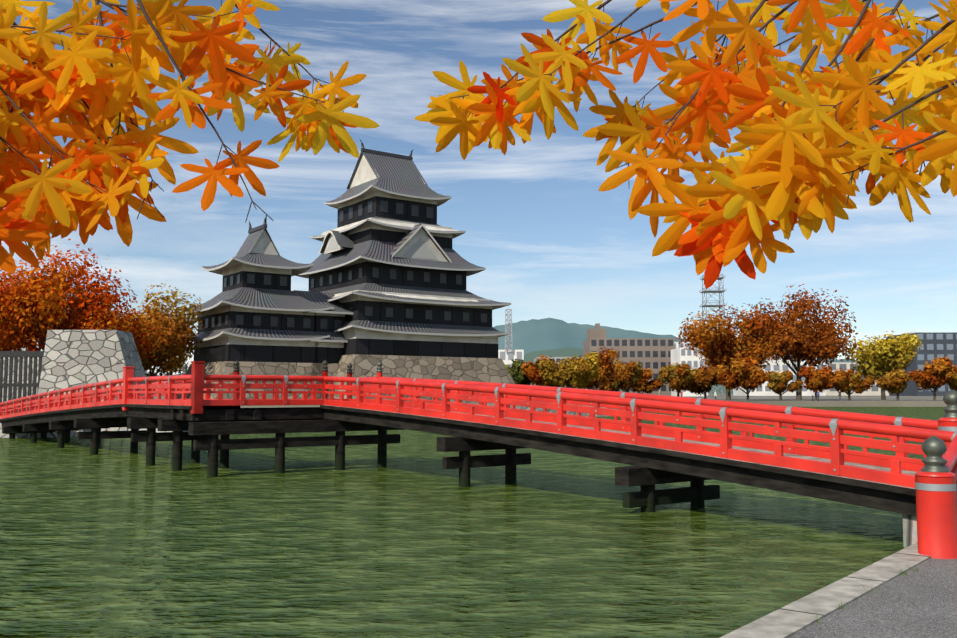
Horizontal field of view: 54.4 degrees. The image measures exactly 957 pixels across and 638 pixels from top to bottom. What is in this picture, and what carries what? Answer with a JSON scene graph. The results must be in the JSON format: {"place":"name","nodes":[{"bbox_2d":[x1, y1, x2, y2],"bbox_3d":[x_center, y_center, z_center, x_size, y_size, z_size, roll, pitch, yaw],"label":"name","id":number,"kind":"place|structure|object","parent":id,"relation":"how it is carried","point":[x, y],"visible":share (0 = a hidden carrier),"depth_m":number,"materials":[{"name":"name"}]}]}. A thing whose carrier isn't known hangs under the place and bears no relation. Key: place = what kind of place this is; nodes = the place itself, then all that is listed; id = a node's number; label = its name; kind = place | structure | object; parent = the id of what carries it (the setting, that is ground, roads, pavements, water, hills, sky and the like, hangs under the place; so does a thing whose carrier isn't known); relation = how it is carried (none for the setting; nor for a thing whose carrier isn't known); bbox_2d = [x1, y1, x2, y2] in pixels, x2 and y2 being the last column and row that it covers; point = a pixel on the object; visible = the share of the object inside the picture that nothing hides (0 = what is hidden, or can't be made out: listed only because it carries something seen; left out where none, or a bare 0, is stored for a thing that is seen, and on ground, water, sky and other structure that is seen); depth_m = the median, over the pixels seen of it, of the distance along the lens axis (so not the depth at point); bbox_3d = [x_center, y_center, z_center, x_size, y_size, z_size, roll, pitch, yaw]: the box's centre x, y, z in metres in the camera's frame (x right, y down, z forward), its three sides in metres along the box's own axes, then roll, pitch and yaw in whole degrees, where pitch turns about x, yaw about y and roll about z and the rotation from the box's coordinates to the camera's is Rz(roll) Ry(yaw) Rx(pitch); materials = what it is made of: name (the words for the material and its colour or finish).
{"place":"outdoors","nodes":[
{"label":"outdoors","id":0,"kind":"place"},
{"bbox_2d":[2,330,145,405],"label":"stone gate walls","id":1,"kind":"structure","parent":0,"point":[72,358],"depth_m":52.14,"materials":[{"name":"grey stone"}]},
{"bbox_2d":[0,407,945,637],"bbox_3d":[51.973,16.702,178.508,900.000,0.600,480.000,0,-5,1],"label":"moat water","id":2,"kind":"structure","parent":0,"point":[114,538],"depth_m":12.96,"materials":[{"name":"green liquid"}]},
{"bbox_2d":[0,401,620,437],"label":"castle island revetment","id":3,"kind":"object","parent":2,"relation":"on","point":[73,434],"depth_m":49.75,"materials":[{"name":"stone"}]},
{"bbox_2d":[0,260,32,350],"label":"autumn tree","id":4,"kind":"object","parent":3,"relation":"on","point":[10,347],"visible":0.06,"depth_m":79.81,"materials":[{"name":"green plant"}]},
{"bbox_2d":[0,348,44,412],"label":"fence","id":5,"kind":"object","parent":3,"relation":"on","point":[21,355],"visible":0.56,"depth_m":53.29,"materials":[{"name":"wood"}]},
{"bbox_2d":[0,238,169,358],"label":"autumn trees","id":6,"kind":"object","parent":3,"relation":"on","point":[39,305],"visible":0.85,"depth_m":70.41,"materials":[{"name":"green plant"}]},
{"bbox_2d":[97,310,141,335],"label":"tree leaves","id":7,"kind":"object","parent":3,"relation":"on","point":[126,321],"depth_m":87.82,"materials":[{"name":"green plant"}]},
{"bbox_2d":[117,311,191,382],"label":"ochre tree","id":8,"kind":"object","parent":3,"relation":"on","point":[179,367],"visible":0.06,"depth_m":110.95,"materials":[{"name":"orange plant"}]},
{"bbox_2d":[122,283,206,376],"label":"ochre tree","id":9,"kind":"object","parent":3,"relation":"on","point":[177,330],"visible":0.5,"depth_m":94.41,"materials":[{"name":"orange plant"}]},
{"bbox_2d":[175,140,514,403],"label":"castle","id":10,"kind":"structure","parent":3,"relation":"on","point":[388,270],"depth_m":102.30,"materials":[{"name":"black paint"}]},
{"bbox_2d":[534,351,600,388],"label":"island tree","id":11,"kind":"object","parent":3,"relation":"on","point":[575,373],"visible":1,"depth_m":117.50,"materials":[{"name":"yellow plant"}]},
{"bbox_2d":[577,347,619,389],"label":"island tree","id":12,"kind":"object","parent":3,"relation":"on","point":[606,369],"visible":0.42,"depth_m":127.26,"materials":[{"name":"orange plant"}]},
{"bbox_2d":[604,359,643,391],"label":"island tree","id":13,"kind":"object","parent":3,"relation":"on","point":[627,377],"visible":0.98,"depth_m":136.30,"materials":[{"name":"orange plant"}]},
{"bbox_2d":[2,407,915,515],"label":"bridge supports","id":14,"kind":"object","parent":2,"relation":"in","point":[647,471],"visible":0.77,"depth_m":23.51,"materials":[{"name":"black wood"}]},
{"bbox_2d":[0,404,915,495],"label":"bridge deck","id":15,"kind":"structure","parent":14,"relation":"on","point":[832,478],"depth_m":16.96,"materials":[{"name":"brown wood"}]},
{"bbox_2d":[0,0,956,288],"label":"maple","id":16,"kind":"object","parent":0,"point":[790,170],"depth_m":1.29,"materials":[{"name":"orange plant"}]},
{"bbox_2d":[0,0,956,375],"label":"sky","id":17,"kind":"structure","parent":0,"point":[549,243],"materials":[{"name":"blue"}]},
{"bbox_2d":[156,318,855,393],"bbox_3d":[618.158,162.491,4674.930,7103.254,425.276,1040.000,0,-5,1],"label":"mountain ridge","id":18,"kind":"structure","parent":0,"point":[531,335],"depth_m":5016.22,"materials":[{"name":"green plant"}]},
{"bbox_2d":[153,394,946,406],"bbox_3d":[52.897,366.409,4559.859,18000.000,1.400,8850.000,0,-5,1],"label":"ground sheet","id":19,"kind":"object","parent":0,"point":[876,401],"depth_m":148.81,"materials":[{"name":"green plant"}]},
{"bbox_2d":[498,350,523,370],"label":"white building","id":20,"kind":"structure","parent":19,"relation":"on","point":[507,356],"depth_m":329.73,"materials":[{"name":"clear concrete"}]},
{"bbox_2d":[505,306,511,350],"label":"lattice tower","id":21,"kind":"structure","parent":20,"relation":"on","point":[510,330],"depth_m":329.62,"materials":[{"name":"silver metal"}]},
{"bbox_2d":[505,359,533,384],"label":"tree","id":22,"kind":"object","parent":19,"relation":"on","point":[518,376],"visible":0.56,"depth_m":155.29,"materials":[{"name":"green plant"}]},
{"bbox_2d":[521,355,563,386],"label":"tree","id":23,"kind":"object","parent":19,"relation":"on","point":[531,371],"visible":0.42,"depth_m":153.52,"materials":[{"name":"orange plant"}]},
{"bbox_2d":[534,357,591,389],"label":"building","id":24,"kind":"structure","parent":19,"relation":"on","point":[556,358],"depth_m":399.40,"materials":[{"name":"clear concrete"}]},
{"bbox_2d":[590,382,622,391],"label":"tree","id":25,"kind":"object","parent":19,"relation":"on","point":[605,387],"depth_m":150.12,"materials":[{"name":"orange plant"}]},
{"bbox_2d":[583,323,673,395],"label":"brown building","id":26,"kind":"structure","parent":19,"relation":"on","point":[653,355],"depth_m":419.30,"materials":[{"name":"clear concrete"}]},
{"bbox_2d":[631,368,663,393],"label":"tree","id":27,"kind":"object","parent":19,"relation":"on","point":[645,385],"visible":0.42,"depth_m":151.66,"materials":[{"name":"orange plant"}]},
{"bbox_2d":[657,362,710,396],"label":"tree","id":28,"kind":"object","parent":19,"relation":"on","point":[680,377],"visible":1,"depth_m":149.94,"materials":[{"name":"orange plant"}]},
{"bbox_2d":[671,348,704,395],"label":"building","id":29,"kind":"structure","parent":19,"relation":"on","point":[683,355],"depth_m":378.88,"materials":[{"name":"clear concrete"}]},
{"bbox_2d":[674,342,707,395],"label":"white building","id":30,"kind":"structure","parent":19,"relation":"on","point":[676,345],"depth_m":459.09,"materials":[{"name":"clear concrete"}]},
{"bbox_2d":[686,365,718,398],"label":"tree","id":31,"kind":"object","parent":19,"relation":"on","point":[708,387],"visible":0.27,"depth_m":157.04,"materials":[{"name":"orange plant"}]},
{"bbox_2d":[699,274,727,394],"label":"lattice tower","id":32,"kind":"structure","parent":19,"relation":"on","point":[706,291],"depth_m":619.25,"materials":[{"name":"silver metal"}]},
{"bbox_2d":[676,304,786,399],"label":"tall tree","id":33,"kind":"object","parent":19,"relation":"on","point":[719,345],"visible":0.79,"depth_m":168.53,"materials":[{"name":"brown plant"}]},
{"bbox_2d":[715,355,769,400],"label":"tree","id":34,"kind":"object","parent":19,"relation":"on","point":[746,375],"visible":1,"depth_m":149.43,"materials":[{"name":"orange plant"}]},
{"bbox_2d":[733,355,825,395],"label":"white building","id":35,"kind":"structure","parent":19,"relation":"on","point":[763,390],"depth_m":477.11,"materials":[{"name":"clear concrete"}]},
{"bbox_2d":[765,369,803,400],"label":"tree","id":36,"kind":"object","parent":19,"relation":"on","point":[778,382],"visible":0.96,"depth_m":157.74,"materials":[{"name":"yellow plant"}]},
{"bbox_2d":[729,284,857,399],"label":"tall tree","id":37,"kind":"object","parent":19,"relation":"on","point":[797,342],"visible":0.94,"depth_m":169.68,"materials":[{"name":"brown plant"}]},
{"bbox_2d":[798,365,847,400],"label":"tree","id":38,"kind":"object","parent":19,"relation":"on","point":[820,380],"visible":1,"depth_m":157.33,"materials":[{"name":"orange plant"}]},
{"bbox_2d":[833,369,875,400],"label":"tree","id":39,"kind":"object","parent":19,"relation":"on","point":[856,383],"visible":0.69,"depth_m":157.03,"materials":[{"name":"orange plant"}]},
{"bbox_2d":[825,362,888,395],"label":"cream building","id":40,"kind":"structure","parent":19,"relation":"on","point":[873,391],"depth_m":515.99,"materials":[{"name":"beige concrete"}]},
{"bbox_2d":[844,329,921,399],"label":"tall tree","id":41,"kind":"object","parent":19,"relation":"on","point":[880,357],"visible":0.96,"depth_m":165.63,"materials":[{"name":"yellow plant"}]},
{"bbox_2d":[876,367,910,400],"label":"tree","id":42,"kind":"object","parent":19,"relation":"on","point":[895,381],"visible":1,"depth_m":152.22,"materials":[{"name":"yellow plant"}]},
{"bbox_2d":[887,332,956,395],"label":"building","id":43,"kind":"structure","parent":19,"relation":"on","point":[937,344],"depth_m":427.76,"materials":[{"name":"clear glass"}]},
{"bbox_2d":[908,355,956,400],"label":"tree","id":44,"kind":"object","parent":19,"relation":"on","point":[937,374],"visible":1,"depth_m":151.92,"materials":[{"name":"orange plant"}]},
{"bbox_2d":[948,374,956,390],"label":"tree","id":45,"kind":"object","parent":19,"relation":"on","point":[953,384],"visible":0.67,"depth_m":156.46,"materials":[{"name":"orange plant"}]},
{"bbox_2d":[524,347,732,393],"bbox_3d":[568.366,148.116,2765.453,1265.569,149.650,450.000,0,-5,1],"label":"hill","id":46,"kind":"structure","parent":0,"point":[561,352],"depth_m":2937.33,"materials":[{"name":"green plant"}]},
{"bbox_2d":[720,543,956,637],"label":"stone curb","id":47,"kind":"structure","parent":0,"point":[922,603],"depth_m":8.14,"materials":[{"name":"stone"}]},
{"bbox_2d":[0,361,956,558],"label":"bridge railings","id":48,"kind":"object","parent":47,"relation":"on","point":[936,513],"visible":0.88,"depth_m":17.66,"materials":[{"name":"red wood"}]},
{"bbox_2d":[3,375,956,490],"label":"metal railing fittings","id":49,"kind":"object","parent":48,"relation":"attached to","point":[918,486],"visible":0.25,"depth_m":15.22,"materials":[{"name":"metal"}]},
{"bbox_2d":[182,360,956,471],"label":"bridge giboshi","id":50,"kind":"object","parent":48,"relation":"on","point":[934,448],"visible":0.96,"depth_m":10.86,"materials":[{"name":"grey metal"}]},
{"bbox_2d":[779,553,929,615],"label":"curb joints","id":51,"kind":"object","parent":47,"relation":"on","point":[849,577],"visible":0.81,"depth_m":9.24,"materials":[{"name":"grey concrete"}]},
{"bbox_2d":[815,565,922,623],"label":"kerb grass tufts","id":52,"kind":"object","parent":47,"relation":"on","point":[819,622],"visible":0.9,"depth_m":8.74,"materials":[{"name":"green plant"}]},
{"bbox_2d":[902,514,916,547],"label":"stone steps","id":53,"kind":"structure","parent":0,"point":[909,530],"depth_m":12.83,"materials":[{"name":"white stone"}]}
]}

